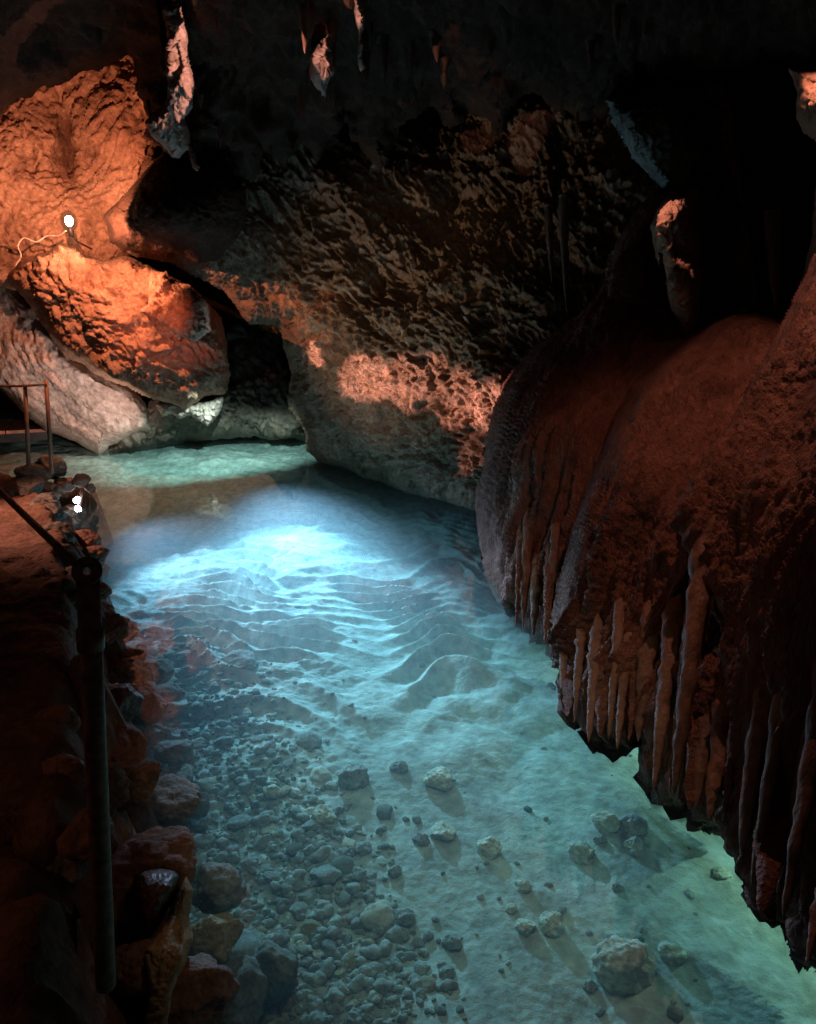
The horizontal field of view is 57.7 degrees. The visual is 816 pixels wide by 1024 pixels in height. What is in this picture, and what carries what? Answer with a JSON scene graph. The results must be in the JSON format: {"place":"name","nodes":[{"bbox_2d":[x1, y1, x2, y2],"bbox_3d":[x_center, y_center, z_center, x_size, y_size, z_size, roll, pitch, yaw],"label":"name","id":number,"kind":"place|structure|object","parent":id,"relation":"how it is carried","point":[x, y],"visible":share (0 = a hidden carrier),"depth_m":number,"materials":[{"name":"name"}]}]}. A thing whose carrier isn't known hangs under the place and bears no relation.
{"place":"outdoors","nodes":[
{"label":"outdoors","id":0,"kind":"place"},
{"bbox_2d":[0,472,172,1023],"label":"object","id":1,"kind":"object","parent":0,"point":[47,971],"depth_m":2.43,"materials":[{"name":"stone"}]},
{"bbox_2d":[0,380,53,472],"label":"railing","id":2,"kind":"object","parent":1,"relation":"on","point":[48,421],"visible":1,"depth_m":7.06,"materials":[{"name":"metal"}]},
{"bbox_2d":[3,562,50,577],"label":"path rock","id":3,"kind":"object","parent":1,"relation":"on","point":[21,569],"visible":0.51,"depth_m":4.13,"materials":[{"name":"red stone"}]},
{"bbox_2d":[15,475,45,495],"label":"bank stone","id":4,"kind":"object","parent":1,"relation":"on","point":[37,484],"visible":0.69,"depth_m":6.30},
{"bbox_2d":[14,463,55,480],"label":"bank stone","id":5,"kind":"object","parent":1,"relation":"on","point":[43,471],"visible":0.73,"depth_m":7.08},
{"bbox_2d":[34,454,66,479],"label":"bank stone","id":6,"kind":"object","parent":1,"relation":"on","point":[60,466],"visible":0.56,"depth_m":7.24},
{"bbox_2d":[43,503,66,520],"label":"bank stone","id":7,"kind":"object","parent":1,"relation":"on","point":[58,512],"visible":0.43,"depth_m":5.75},
{"bbox_2d":[35,521,75,542],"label":"bank stone","id":8,"kind":"object","parent":1,"relation":"on","point":[67,529],"visible":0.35,"depth_m":5.16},
{"bbox_2d":[0,487,115,993],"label":"handrail","id":9,"kind":"object","parent":1,"relation":"on","point":[90,636],"visible":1,"depth_m":1.58,"materials":[{"name":"metal"}]},
{"bbox_2d":[35,704,80,733],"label":"path rock","id":10,"kind":"object","parent":1,"relation":"on","point":[67,715],"visible":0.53,"depth_m":2.72,"materials":[{"name":"red stone"}]},
{"bbox_2d":[41,753,85,789],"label":"path rock","id":11,"kind":"object","parent":1,"relation":"on","point":[72,767],"visible":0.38,"depth_m":2.39,"materials":[{"name":"red stone"}]},
{"bbox_2d":[42,853,88,887],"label":"bank stone","id":12,"kind":"object","parent":1,"relation":"on","point":[63,872],"visible":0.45,"depth_m":2.12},
{"bbox_2d":[59,898,75,938],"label":"bank stone","id":13,"kind":"object","parent":1,"relation":"on","point":[70,919],"visible":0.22,"depth_m":2.04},
{"bbox_2d":[56,808,113,860],"bbox_3d":[-0.954,0.961,2.185,0.173,0.131,0.153,12,24,19],"label":"path rock","id":14,"kind":"object","parent":1,"relation":"on","point":[72,841],"visible":0.52,"depth_m":2.13,"materials":[{"name":"red stone"}]},
{"bbox_2d":[74,529,101,547],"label":"bank stone","id":15,"kind":"object","parent":1,"relation":"on","point":[86,537],"visible":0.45,"depth_m":5.54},
{"bbox_2d":[83,483,95,493],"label":"edge stone","id":16,"kind":"object","parent":1,"relation":"on","point":[90,488],"visible":0.96,"depth_m":7.12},
{"bbox_2d":[71,473,90,487],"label":"edge stone","id":17,"kind":"object","parent":16,"relation":"on","point":[81,480],"visible":1,"depth_m":7.04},
{"bbox_2d":[81,545,109,566],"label":"bank stone","id":18,"kind":"object","parent":1,"relation":"on","point":[99,553],"visible":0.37,"depth_m":5.37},
{"bbox_2d":[84,761,130,817],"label":"bank stone","id":19,"kind":"object","parent":1,"relation":"on","point":[119,781],"visible":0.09,"depth_m":2.49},
{"bbox_2d":[103,611,128,644],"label":"bank stone","id":20,"kind":"object","parent":1,"relation":"on","point":[117,627],"visible":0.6,"depth_m":4.18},
{"bbox_2d":[112,877,135,905],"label":"bank stone","id":21,"kind":"object","parent":1,"relation":"on","point":[120,890],"visible":0.14,"depth_m":2.31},
{"bbox_2d":[106,683,143,721],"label":"bank rock","id":22,"kind":"object","parent":1,"relation":"on","point":[129,699],"visible":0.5,"depth_m":3.56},
{"bbox_2d":[110,725,147,767],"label":"bank stone","id":23,"kind":"object","parent":1,"relation":"on","point":[131,748],"visible":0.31,"depth_m":3.12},
{"bbox_2d":[112,939,152,996],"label":"bank stone","id":24,"kind":"object","parent":1,"relation":"on","point":[131,976],"visible":0.56,"depth_m":2.07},
{"bbox_2d":[109,658,155,683],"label":"bank stone","id":25,"kind":"object","parent":1,"relation":"on","point":[122,670],"visible":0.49,"depth_m":4.13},
{"bbox_2d":[123,647,146,660],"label":"bank rock","id":26,"kind":"object","parent":25,"relation":"on","point":[136,654],"visible":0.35,"depth_m":4.24,"materials":[{"name":"red stone"}]},
{"bbox_2d":[117,760,161,812],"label":"bank stone","id":27,"kind":"object","parent":1,"relation":"on","point":[143,776],"visible":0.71,"depth_m":2.80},
{"bbox_2d":[123,677,159,695],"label":"bank stone","id":28,"kind":"object","parent":1,"relation":"on","point":[142,687],"visible":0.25,"depth_m":4.08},
{"bbox_2d":[120,839,168,859],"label":"bank stone","id":29,"kind":"object","parent":1,"relation":"on","point":[148,849],"visible":0.36,"depth_m":2.43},
{"bbox_2d":[131,691,168,725],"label":"bank stone","id":30,"kind":"object","parent":1,"relation":"on","point":[155,704],"visible":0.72,"depth_m":3.89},
{"bbox_2d":[126,868,179,941],"bbox_3d":[-0.879,1.304,2.525,0.250,0.536,0.640,-7,18,-22],"label":"wet rock","id":31,"kind":"object","parent":1,"relation":"on","point":[150,895],"visible":0.66,"depth_m":2.26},
{"bbox_2d":[111,826,196,907],"bbox_3d":[-0.871,1.190,2.429,0.292,0.195,0.424,29,31,33],"label":"bank stone","id":32,"kind":"object","parent":1,"relation":"on","point":[181,859],"visible":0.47,"depth_m":2.43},
{"bbox_2d":[144,658,174,684],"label":"bank rock","id":33,"kind":"object","parent":1,"relation":"on","point":[164,670],"visible":0.48,"depth_m":4.56,"materials":[{"name":"stone"}]},
{"bbox_2d":[142,876,193,1023],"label":"tan slab","id":34,"kind":"structure","parent":1,"relation":"on","point":[166,952],"depth_m":2.10,"materials":[{"name":"stone"}]},
{"bbox_2d":[153,739,193,764],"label":"bank rock","id":35,"kind":"object","parent":1,"relation":"on","point":[174,752],"visible":1,"depth_m":3.85,"materials":[{"name":"stone"}]},
{"bbox_2d":[159,764,193,782],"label":"bank rock","id":36,"kind":"object","parent":1,"relation":"on","point":[183,770],"visible":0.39,"depth_m":3.73,"materials":[{"name":"stone"}]},
{"bbox_2d":[153,774,201,825],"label":"bank stone","id":37,"kind":"object","parent":1,"relation":"on","point":[177,802],"visible":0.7,"depth_m":3.18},
{"bbox_2d":[139,957,239,1023],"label":"bank stone","id":38,"kind":"object","parent":1,"relation":"on","point":[204,992],"visible":0.68,"depth_m":2.23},
{"bbox_2d":[0,409,815,1023],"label":"lake bed","id":39,"kind":"object","parent":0,"point":[268,551],"visible":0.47,"depth_m":4.32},
{"bbox_2d":[0,286,149,454],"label":"rock outcrop","id":40,"kind":"object","parent":39,"relation":"on","point":[94,413],"visible":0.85,"depth_m":8.78,"materials":[{"name":"stone"}]},
{"bbox_2d":[0,419,47,442],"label":"walkway","id":41,"kind":"structure","parent":40,"relation":"attached to","point":[12,431],"depth_m":9.79,"materials":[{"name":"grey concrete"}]},
{"bbox_2d":[0,55,156,289],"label":"rock outcrop","id":42,"kind":"object","parent":40,"relation":"on","point":[79,149],"visible":0.5,"depth_m":8.07,"materials":[{"name":"stone"}]},
{"bbox_2d":[156,682,185,701],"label":"bank rock","id":43,"kind":"object","parent":39,"relation":"on","point":[171,692],"visible":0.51,"depth_m":4.37,"materials":[{"name":"stone"}]},
{"bbox_2d":[172,650,192,662],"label":"gravel stone","id":44,"kind":"object","parent":39,"relation":"on","point":[184,656],"visible":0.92,"depth_m":5.00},
{"bbox_2d":[175,665,198,678],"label":"gravel stone","id":45,"kind":"object","parent":39,"relation":"on","point":[188,670],"visible":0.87,"depth_m":4.87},
{"bbox_2d":[189,812,211,830],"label":"gravel stone","id":46,"kind":"object","parent":39,"relation":"on","point":[202,823],"visible":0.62,"depth_m":3.54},
{"bbox_2d":[189,793,209,818],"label":"bank rock","id":47,"kind":"object","parent":46,"relation":"on","point":[202,809],"visible":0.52,"depth_m":3.49,"materials":[{"name":"stone"}]},
{"bbox_2d":[102,314,305,454],"bbox_3d":[-2.856,-1.803,10.507,2.995,2.005,3.020,-5,18,-17],"label":"rock ledge","id":48,"kind":"object","parent":39,"relation":"on","point":[255,401],"visible":0.67,"depth_m":9.78,"materials":[{"name":"stone"}]},
{"bbox_2d":[8,242,230,409],"bbox_3d":[-3.575,-2.234,8.866,3.044,1.997,2.471,0,17,0],"label":"rock outcrop","id":49,"kind":"object","parent":48,"relation":"on","point":[92,318],"visible":0.84,"depth_m":7.92,"materials":[{"name":"stone"}]},
{"bbox_2d":[140,273,211,342],"bbox_3d":[-2.391,-2.077,7.504,0.649,0.664,1.558,-6,18,-20],"label":"rock slab","id":50,"kind":"object","parent":49,"relation":"on","point":[181,309],"visible":1,"depth_m":7.03,"materials":[{"name":"stone"}]},
{"bbox_2d":[155,397,223,426],"bbox_3d":[-2.672,-1.238,9.134,0.904,0.422,0.669,0,17,0],"label":"rock fringe","id":51,"kind":"object","parent":48,"relation":"hanging from","point":[206,413],"visible":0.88,"depth_m":8.87,"materials":[{"name":"stone"}]},
{"bbox_2d":[194,833,216,848],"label":"gravel stone","id":52,"kind":"object","parent":39,"relation":"on","point":[203,840],"visible":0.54,"depth_m":3.45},
{"bbox_2d":[199,777,217,790],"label":"gravel stone","id":53,"kind":"object","parent":39,"relation":"on","point":[207,784],"visible":0.99,"depth_m":3.81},
{"bbox_2d":[227,815,250,829],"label":"gravel stone","id":54,"kind":"object","parent":39,"relation":"on","point":[237,822],"visible":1,"depth_m":3.55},
{"bbox_2d":[223,649,258,669],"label":"stone","id":55,"kind":"object","parent":39,"relation":"on","point":[243,659],"visible":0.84,"depth_m":4.92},
{"bbox_2d":[228,928,263,957],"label":"gravel stone","id":56,"kind":"object","parent":39,"relation":"on","point":[249,942],"visible":0.46,"depth_m":2.86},
{"bbox_2d":[252,834,273,851],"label":"gravel stone","id":57,"kind":"object","parent":39,"relation":"on","point":[260,844],"visible":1,"depth_m":3.43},
{"bbox_2d":[288,902,308,919],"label":"gravel stone","id":58,"kind":"object","parent":39,"relation":"on","point":[296,909],"visible":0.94,"depth_m":3.06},
{"bbox_2d":[295,730,321,749],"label":"gravel stone","id":59,"kind":"object","parent":39,"relation":"on","point":[309,739],"visible":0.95,"depth_m":4.14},
{"bbox_2d":[300,919,322,936],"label":"gravel stone","id":60,"kind":"object","parent":39,"relation":"on","point":[307,926],"visible":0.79,"depth_m":2.97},
{"bbox_2d":[309,766,331,783],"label":"gravel stone","id":61,"kind":"object","parent":39,"relation":"on","point":[320,774],"visible":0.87,"depth_m":3.87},
{"bbox_2d":[312,804,337,824],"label":"stone","id":62,"kind":"object","parent":39,"relation":"on","point":[324,814],"visible":0.98,"depth_m":3.55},
{"bbox_2d":[309,862,341,883],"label":"gravel stone","id":63,"kind":"object","parent":39,"relation":"on","point":[325,873],"visible":1,"depth_m":3.22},
{"bbox_2d":[318,957,335,979],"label":"gravel stone","id":64,"kind":"object","parent":39,"relation":"on","point":[327,968],"visible":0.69,"depth_m":2.80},
{"bbox_2d":[331,855,354,874],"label":"gravel stone","id":65,"kind":"object","parent":39,"relation":"on","point":[344,864],"visible":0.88,"depth_m":3.28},
{"bbox_2d":[337,762,368,789],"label":"stone","id":66,"kind":"object","parent":39,"relation":"on","point":[354,775],"visible":0.99,"depth_m":3.80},
{"bbox_2d":[355,841,371,855],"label":"gravel stone","id":67,"kind":"object","parent":39,"relation":"on","point":[363,848],"visible":1,"depth_m":3.38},
{"bbox_2d":[359,899,393,931],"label":"gravel stone","id":68,"kind":"object","parent":39,"relation":"on","point":[372,916],"visible":0.83,"depth_m":3.01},
{"bbox_2d":[376,803,392,820],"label":"gravel stone","id":69,"kind":"object","parent":39,"relation":"on","point":[384,812],"visible":1,"depth_m":3.61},
{"bbox_2d":[389,760,407,773],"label":"stone","id":70,"kind":"object","parent":39,"relation":"on","point":[399,766],"visible":1,"depth_m":3.90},
{"bbox_2d":[389,925,409,943],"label":"gravel stone","id":71,"kind":"object","parent":39,"relation":"on","point":[401,934],"visible":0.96,"depth_m":2.95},
{"bbox_2d":[392,908,415,926],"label":"stone","id":72,"kind":"object","parent":39,"relation":"on","point":[404,916],"visible":0.92,"depth_m":3.01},
{"bbox_2d":[412,833,429,846],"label":"stone","id":73,"kind":"object","parent":39,"relation":"on","point":[420,840],"visible":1,"depth_m":3.41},
{"bbox_2d":[420,976,435,992],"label":"gravel stone","id":74,"kind":"object","parent":39,"relation":"on","point":[428,984],"visible":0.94,"depth_m":2.73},
{"bbox_2d":[423,766,452,791],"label":"stone","id":75,"kind":"object","parent":39,"relation":"on","point":[440,778],"visible":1,"depth_m":3.78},
{"bbox_2d":[429,821,456,841],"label":"stone","id":76,"kind":"object","parent":39,"relation":"on","point":[442,831],"visible":0.94,"depth_m":3.44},
{"bbox_2d":[438,965,455,979],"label":"stone","id":77,"kind":"object","parent":39,"relation":"on","point":[447,972],"visible":0.92,"depth_m":2.78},
{"bbox_2d":[441,934,462,950],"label":"stone","id":78,"kind":"object","parent":39,"relation":"on","point":[450,942],"visible":1,"depth_m":2.90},
{"bbox_2d":[477,836,501,859],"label":"stone","id":79,"kind":"object","parent":39,"relation":"on","point":[488,847],"visible":0.95,"depth_m":3.34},
{"bbox_2d":[515,878,531,893],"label":"stone","id":80,"kind":"object","parent":39,"relation":"on","point":[522,886],"visible":1,"depth_m":3.15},
{"bbox_2d":[515,918,536,936],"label":"stone","id":81,"kind":"object","parent":39,"relation":"on","point":[525,927],"visible":1,"depth_m":2.95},
{"bbox_2d":[538,911,564,937],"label":"stone","id":82,"kind":"object","parent":39,"relation":"on","point":[551,924],"visible":1,"depth_m":2.96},
{"bbox_2d":[568,840,594,864],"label":"stone","id":83,"kind":"object","parent":39,"relation":"on","point":[581,852],"visible":1,"depth_m":3.32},
{"bbox_2d":[590,811,620,833],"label":"stone","id":84,"kind":"object","parent":39,"relation":"on","point":[606,822],"visible":0.99,"depth_m":3.47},
{"bbox_2d":[591,935,655,994],"bbox_3d":[0.818,1.705,2.787,0.247,0.203,0.187,-13,21,-37],"label":"stone","id":85,"kind":"object","parent":39,"relation":"on","point":[622,966],"visible":1,"depth_m":2.73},
{"bbox_2d":[623,836,642,851],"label":"stone","id":86,"kind":"object","parent":39,"relation":"on","point":[635,842],"visible":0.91,"depth_m":3.35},
{"bbox_2d":[618,812,648,835],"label":"stone","id":87,"kind":"object","parent":39,"relation":"on","point":[633,823],"visible":0.98,"depth_m":3.46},
{"bbox_2d":[475,187,815,973],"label":"flowstone","id":88,"kind":"object","parent":39,"relation":"on","point":[645,499],"visible":0.94,"depth_m":3.27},
{"bbox_2d":[657,941,687,966],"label":"stone","id":89,"kind":"object","parent":39,"relation":"on","point":[672,954],"visible":1,"depth_m":2.83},
{"bbox_2d":[712,866,731,878],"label":"stone","id":90,"kind":"object","parent":39,"relation":"on","point":[720,872],"visible":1,"depth_m":3.21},
{"bbox_2d":[0,0,815,182],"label":"cave ceiling","id":91,"kind":"structure","parent":0,"point":[249,62],"depth_m":5.45,"materials":[{"name":"stone"}]},
{"bbox_2d":[145,3,200,170],"bbox_3d":[-1.778,-3.117,5.518,0.394,0.957,1.957,-5,17,-16],"label":"drapery","id":92,"kind":"object","parent":91,"relation":"hanging from","point":[167,126],"visible":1,"depth_m":5.15,"materials":[{"name":"stone"}]},
{"bbox_2d":[298,0,310,52],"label":"stalactite","id":93,"kind":"object","parent":91,"relation":"hanging from","point":[304,14],"visible":0.99,"depth_m":4.52},
{"bbox_2d":[309,33,334,98],"bbox_3d":[-0.604,-3.127,5.172,0.175,0.430,1.107,-2,17,-6],"label":"drapery","id":94,"kind":"object","parent":91,"relation":"hanging from","point":[321,69],"visible":0.96,"depth_m":4.81,"materials":[{"name":"stone"}]},
{"bbox_2d":[353,0,364,70],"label":"drapery","id":95,"kind":"object","parent":91,"relation":"hanging from","point":[358,12],"visible":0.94,"depth_m":4.54,"materials":[{"name":"stone"}]},
{"bbox_2d":[429,28,442,62],"bbox_3d":[0.204,-3.379,5.378,0.094,0.227,0.104,10,19,30],"label":"stalactite","id":96,"kind":"object","parent":91,"relation":"hanging from","point":[436,39],"visible":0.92,"depth_m":5.34},
{"bbox_2d":[440,53,450,88],"bbox_3d":[0.280,-3.380,5.684,0.086,0.270,0.102,11,20,33],"label":"stalactite","id":97,"kind":"object","parent":91,"relation":"hanging from","point":[444,62],"visible":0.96,"depth_m":5.65},
{"bbox_2d":[544,205,553,281],"bbox_3d":[1.140,-2.171,6.019,0.078,0.621,0.226,0,17,0],"label":"stalactite","id":98,"kind":"object","parent":91,"relation":"hanging from","point":[548,218],"visible":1,"depth_m":5.98},
{"bbox_2d":[558,194,568,314],"bbox_3d":[1.249,-2.042,5.917,0.079,0.939,0.320,-2,17,-7],"label":"stalactite","id":99,"kind":"object","parent":91,"relation":"hanging from","point":[563,217],"visible":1,"depth_m":5.88},
{"bbox_2d":[585,39,595,73],"bbox_3d":[1.190,-3.000,4.860,0.072,0.251,0.082,8,18,24],"label":"stalactite","id":100,"kind":"object","parent":91,"relation":"hanging from","point":[590,49],"visible":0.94,"depth_m":4.83},
{"bbox_2d":[611,0,621,44],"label":"stalactite","id":101,"kind":"object","parent":91,"relation":"hanging from","point":[616,8],"visible":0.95,"depth_m":4.55},
{"bbox_2d":[605,81,701,190],"bbox_3d":[1.970,-2.953,5.880,0.714,0.867,2.259,6,18,19],"label":"rock slab","id":102,"kind":"object","parent":91,"relation":"hanging from","point":[660,143],"visible":1,"depth_m":5.10,"materials":[{"name":"grey stone"}]},
{"bbox_2d":[650,183,702,334],"bbox_3d":[1.742,-1.610,4.798,0.358,1.023,1.180,6,18,19],"label":"stalactite","id":103,"kind":"object","parent":91,"relation":"hanging from","point":[675,238],"visible":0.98,"depth_m":4.39,"materials":[{"name":"stone"}]},
{"bbox_2d":[762,209,782,309],"bbox_3d":[2.080,-1.432,4.226,0.100,0.554,0.212,-7,18,-21],"label":"stalactite","id":104,"kind":"object","parent":91,"relation":"hanging from","point":[772,224],"visible":1,"depth_m":4.17},
{"bbox_2d":[788,66,815,141],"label":"stalactite","id":105,"kind":"object","parent":91,"relation":"hanging from","point":[804,78],"visible":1,"depth_m":2.92,"materials":[{"name":"stone"}]},
{"bbox_2d":[0,56,815,410],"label":"cave wall","id":106,"kind":"structure","parent":0,"point":[774,146],"depth_m":12.89,"materials":[{"name":"stone"}]},
{"bbox_2d":[127,79,758,509],"bbox_3d":[-0.258,-2.496,8.133,7.484,4.765,3.638,6,18,20],"label":"rock overhang","id":107,"kind":"object","parent":106,"relation":"attached to","point":[409,303],"visible":0.58,"depth_m":7.20,"materials":[{"name":"brown stone"}]},
{"bbox_2d":[103,152,246,262],"bbox_3d":[-2.385,-2.961,7.151,1.639,1.057,1.744,0,17,0],"label":"rock bulge","id":108,"kind":"object","parent":107,"relation":"attached to","point":[166,202],"visible":0.98,"depth_m":6.79,"materials":[{"name":"stone"}]},
{"bbox_2d":[136,627,697,1023],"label":"gravel","id":109,"kind":"structure","parent":0,"point":[325,937],"depth_m":3.10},
{"bbox_2d":[192,862,246,913],"bbox_3d":[-0.726,1.446,2.834,0.213,0.166,0.186,2,11,-11],"label":"bank rock","id":110,"kind":"object","parent":109,"relation":"on","point":[218,888],"visible":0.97,"depth_m":2.79,"materials":[{"name":"stone"}]},
{"bbox_2d":[220,955,267,1023],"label":"bank rock","id":111,"kind":"object","parent":109,"relation":"on","point":[247,1003],"visible":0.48,"depth_m":2.52,"materials":[{"name":"stone"}]},
{"bbox_2d":[188,912,243,964],"bbox_3d":[-0.703,1.536,2.658,0.169,0.178,0.182,7,18,23],"label":"bank rock","id":112,"kind":"object","parent":111,"relation":"on","point":[216,936],"visible":0.75,"depth_m":2.61,"materials":[{"name":"beige stone"}]},
{"bbox_2d":[263,784,281,799],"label":"stone","id":113,"kind":"object","parent":109,"relation":"on","point":[272,791],"visible":1,"depth_m":3.74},
{"bbox_2d":[253,941,298,1003],"bbox_3d":[-0.492,1.659,2.690,0.203,0.179,0.196,-3,15,7],"label":"bank rock","id":114,"kind":"object","parent":109,"relation":"on","point":[278,964],"visible":0.77,"depth_m":2.64,"materials":[{"name":"stone"}]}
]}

